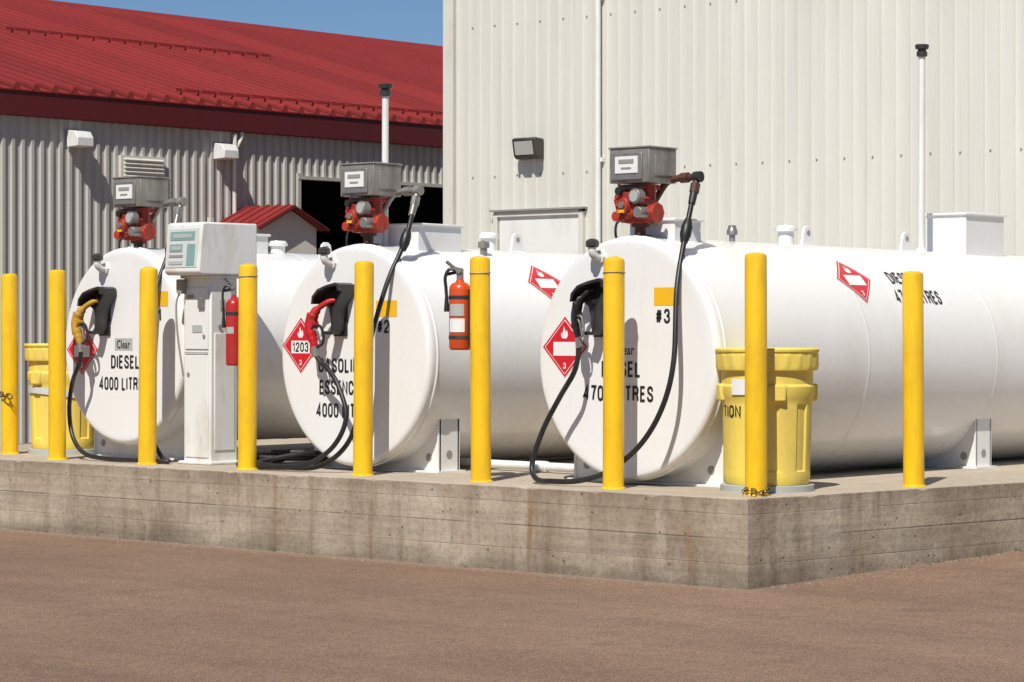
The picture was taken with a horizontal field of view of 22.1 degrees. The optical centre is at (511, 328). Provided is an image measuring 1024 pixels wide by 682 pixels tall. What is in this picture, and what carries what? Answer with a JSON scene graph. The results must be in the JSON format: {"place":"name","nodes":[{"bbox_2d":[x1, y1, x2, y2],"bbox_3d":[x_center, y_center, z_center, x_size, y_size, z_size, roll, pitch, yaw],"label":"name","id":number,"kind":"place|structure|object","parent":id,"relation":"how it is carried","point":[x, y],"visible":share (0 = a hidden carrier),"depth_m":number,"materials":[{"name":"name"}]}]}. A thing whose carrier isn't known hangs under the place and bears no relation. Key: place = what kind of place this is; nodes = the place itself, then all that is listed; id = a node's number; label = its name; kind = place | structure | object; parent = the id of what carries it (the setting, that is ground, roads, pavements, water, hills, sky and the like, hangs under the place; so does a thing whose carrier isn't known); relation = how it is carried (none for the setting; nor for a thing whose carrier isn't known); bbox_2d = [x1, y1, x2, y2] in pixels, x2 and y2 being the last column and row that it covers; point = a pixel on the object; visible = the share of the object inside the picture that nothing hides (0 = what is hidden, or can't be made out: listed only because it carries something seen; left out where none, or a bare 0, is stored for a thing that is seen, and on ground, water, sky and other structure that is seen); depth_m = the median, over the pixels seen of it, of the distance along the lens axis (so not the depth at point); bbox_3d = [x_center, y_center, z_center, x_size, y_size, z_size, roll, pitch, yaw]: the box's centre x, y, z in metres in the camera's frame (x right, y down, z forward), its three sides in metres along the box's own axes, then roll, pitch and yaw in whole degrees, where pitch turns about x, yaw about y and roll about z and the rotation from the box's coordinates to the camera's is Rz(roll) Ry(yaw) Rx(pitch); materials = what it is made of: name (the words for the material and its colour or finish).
{"place":"outdoors","nodes":[
{"label":"outdoors","id":0,"kind":"place"},
{"bbox_2d":[53,0,442,45],"label":"sky","id":1,"kind":"structure","parent":0,"point":[414,21],"materials":[{"name":"blue"}]},
{"bbox_2d":[0,443,1023,681],"bbox_3d":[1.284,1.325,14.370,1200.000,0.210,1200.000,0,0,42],"label":"ground","id":2,"kind":"structure","parent":0,"point":[301,620],"depth_m":12.78,"materials":[{"name":"packed dirt"},{"name":"fine gravel"}]},
{"bbox_2d":[0,0,442,444],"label":"red roof building","id":3,"kind":"structure","parent":2,"relation":"on","point":[265,129],"depth_m":30.61,"materials":[{"name":"beige metal"}]},
{"bbox_2d":[0,438,1023,589],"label":"concrete slab","id":4,"kind":"structure","parent":2,"relation":"on","point":[837,522],"depth_m":15.75,"materials":[{"name":"grey concrete"}]},
{"bbox_2d":[0,274,19,453],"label":"bollard","id":5,"kind":"object","parent":4,"relation":"on","point":[9,358],"visible":1,"depth_m":19.47,"materials":[{"name":"yellow metal"}]},
{"bbox_2d":[0,391,12,399],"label":"chain","id":6,"kind":"object","parent":5,"relation":"hanging from","point":[6,395],"visible":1,"depth_m":19.41,"materials":[{"name":"gold metal"}]},
{"bbox_2d":[47,270,67,459],"bbox_3d":[-3.234,0.255,18.674,0.148,1.350,0.148,0,0,-12],"label":"bollard","id":7,"kind":"object","parent":4,"relation":"on","point":[56,364],"visible":1,"depth_m":18.62,"materials":[{"name":"yellow metal"}]},
{"bbox_2d":[24,343,93,454],"bbox_3d":[-3.345,0.520,19.635,0.600,0.820,0.600,0,0,-16],"label":"spill drum","id":8,"kind":"object","parent":4,"relation":"on","point":[36,355],"visible":0.42,"depth_m":19.42,"materials":[{"name":"yellow plastic"}]},
{"bbox_2d":[137,267,157,464],"bbox_3d":[-2.499,0.252,18.026,0.148,1.356,0.148,0,0,41],"label":"bollard","id":9,"kind":"object","parent":4,"relation":"on","point":[148,319],"visible":1,"depth_m":17.97,"materials":[{"name":"yellow metal"}]},
{"bbox_2d":[66,176,331,463],"bbox_3d":[-1.193,-0.063,20.364,1.438,2.014,5.177,0,0,42],"label":"fuel tank","id":10,"kind":"object","parent":4,"relation":"on","point":[102,345],"visible":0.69,"depth_m":18.73,"materials":[{"name":"white metal"}]},
{"bbox_2d":[165,222,256,464],"bbox_3d":[-2.074,0.102,18.071,0.360,1.655,0.538,0,0,42],"label":"fuel dispenser","id":11,"kind":"object","parent":4,"relation":"on","point":[203,260],"visible":0.94,"depth_m":17.95,"materials":[{"name":"metal"}]},
{"bbox_2d":[221,278,238,365],"bbox_3d":[-1.897,-0.049,17.826,0.137,0.599,0.117,0,0,25],"label":"fire extinguisher","id":12,"kind":"object","parent":11,"relation":"attached to","point":[230,324],"visible":0.92,"depth_m":17.77,"materials":[{"name":"red paint"}]},
{"bbox_2d":[236,263,257,469],"bbox_3d":[-1.747,0.249,17.353,0.148,1.361,0.148,0,0,19],"label":"bollard","id":13,"kind":"object","parent":4,"relation":"on","point":[247,376],"visible":1,"depth_m":17.30,"materials":[{"name":"yellow metal"}]},
{"bbox_2d":[351,261,373,475],"bbox_3d":[-0.940,0.250,16.630,0.148,1.360,0.148,0,0,-10],"label":"bollard","id":14,"kind":"object","parent":4,"relation":"on","point":[363,367],"visible":1,"depth_m":16.58,"materials":[{"name":"yellow metal"}]},
{"bbox_2d":[236,83,582,472],"bbox_3d":[0.359,-0.338,18.938,1.736,2.563,5.237,0,0,42],"label":"fuel tank","id":15,"kind":"object","parent":4,"relation":"on","point":[421,401],"visible":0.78,"depth_m":17.16,"materials":[{"name":"white metal"}]},
{"bbox_2d":[469,256,492,482],"bbox_3d":[-0.191,0.245,15.953,0.148,1.370,0.148,0,0,29],"label":"bollard","id":16,"kind":"object","parent":4,"relation":"on","point":[480,363],"visible":1,"depth_m":15.90,"materials":[{"name":"yellow metal"}]},
{"bbox_2d":[468,289,469,344],"bbox_3d":[-0.244,-0.070,16.004,0.040,0.340,0.030,0,0,42],"label":"extinguisher bracket","id":17,"kind":"object","parent":16,"relation":"attached to","point":[468,316],"visible":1,"depth_m":16.00,"materials":[{"name":"metal"}]},
{"bbox_2d":[444,260,469,349],"bbox_3d":[-0.329,-0.144,16.060,0.166,0.549,0.142,0,0,19],"label":"fire extinguisher","id":18,"kind":"object","parent":17,"relation":"hanging from","point":[456,305],"visible":1,"depth_m":16.00,"materials":[{"name":"orange paint"}]},
{"bbox_2d":[460,458,573,471],"bbox_3d":[0.191,0.890,16.971,0.078,0.072,2.711,0,0,-44],"label":"plastic pipe","id":19,"kind":"object","parent":4,"relation":"on","point":[544,466],"visible":0.38,"depth_m":17.05,"materials":[{"name":"white paint"}]},
{"bbox_2d":[601,256,625,489],"bbox_3d":[0.592,0.255,15.262,0.148,1.351,0.148,0,0,-14],"label":"bollard","id":20,"kind":"object","parent":4,"relation":"on","point":[614,272],"visible":1,"depth_m":15.21,"materials":[{"name":"yellow metal"}]},
{"bbox_2d":[743,252,768,495],"bbox_3d":[1.360,0.253,14.636,0.148,1.355,0.148,0,0,28],"label":"bollard","id":21,"kind":"object","parent":4,"relation":"on","point":[756,370],"visible":0.95,"depth_m":14.58,"materials":[{"name":"yellow metal"}]},
{"bbox_2d":[742,487,771,496],"bbox_3d":[1.351,0.904,14.615,0.166,0.052,0.216,0,0,21],"label":"chain","id":22,"kind":"object","parent":4,"relation":"on","point":[766,491],"visible":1,"depth_m":14.56,"materials":[{"name":"gold metal"}]},
{"bbox_2d":[715,347,819,492],"bbox_3d":[1.469,0.520,15.117,0.600,0.820,0.600,0,0,27],"label":"spill drum","id":23,"kind":"object","parent":4,"relation":"on","point":[792,391],"visible":0.81,"depth_m":14.91,"materials":[{"name":"yellow plastic"}]},
{"bbox_2d":[529,44,1023,487],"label":"fuel tank","id":24,"kind":"object","parent":4,"relation":"on","point":[840,308],"visible":0.93,"depth_m":15.99,"materials":[{"name":"white metal"}]},
{"bbox_2d":[901,271,926,486],"bbox_3d":[2.365,0.295,15.476,0.148,1.270,0.148,0,0,42],"label":"bollard","id":25,"kind":"object","parent":4,"relation":"on","point":[913,366],"visible":1,"depth_m":15.42,"materials":[{"name":"yellow metal"}]},
{"bbox_2d":[443,0,1023,255],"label":"cream building","id":26,"kind":"structure","parent":2,"relation":"on","point":[766,117],"depth_m":23.35,"materials":[{"name":"metal"}]},
{"bbox_2d":[489,206,587,253],"bbox_3d":[0.249,0.150,24.901,1.180,2.580,0.107,0,0,42],"label":"door","id":27,"kind":"structure","parent":26,"relation":"in","point":[559,229],"depth_m":24.84,"materials":[{"name":"white paint"}]},
{"bbox_2d":[0,528,1023,671],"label":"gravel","id":28,"kind":"structure","parent":0,"point":[574,578],"depth_m":15.49,"materials":[{"name":"brown gravel"}]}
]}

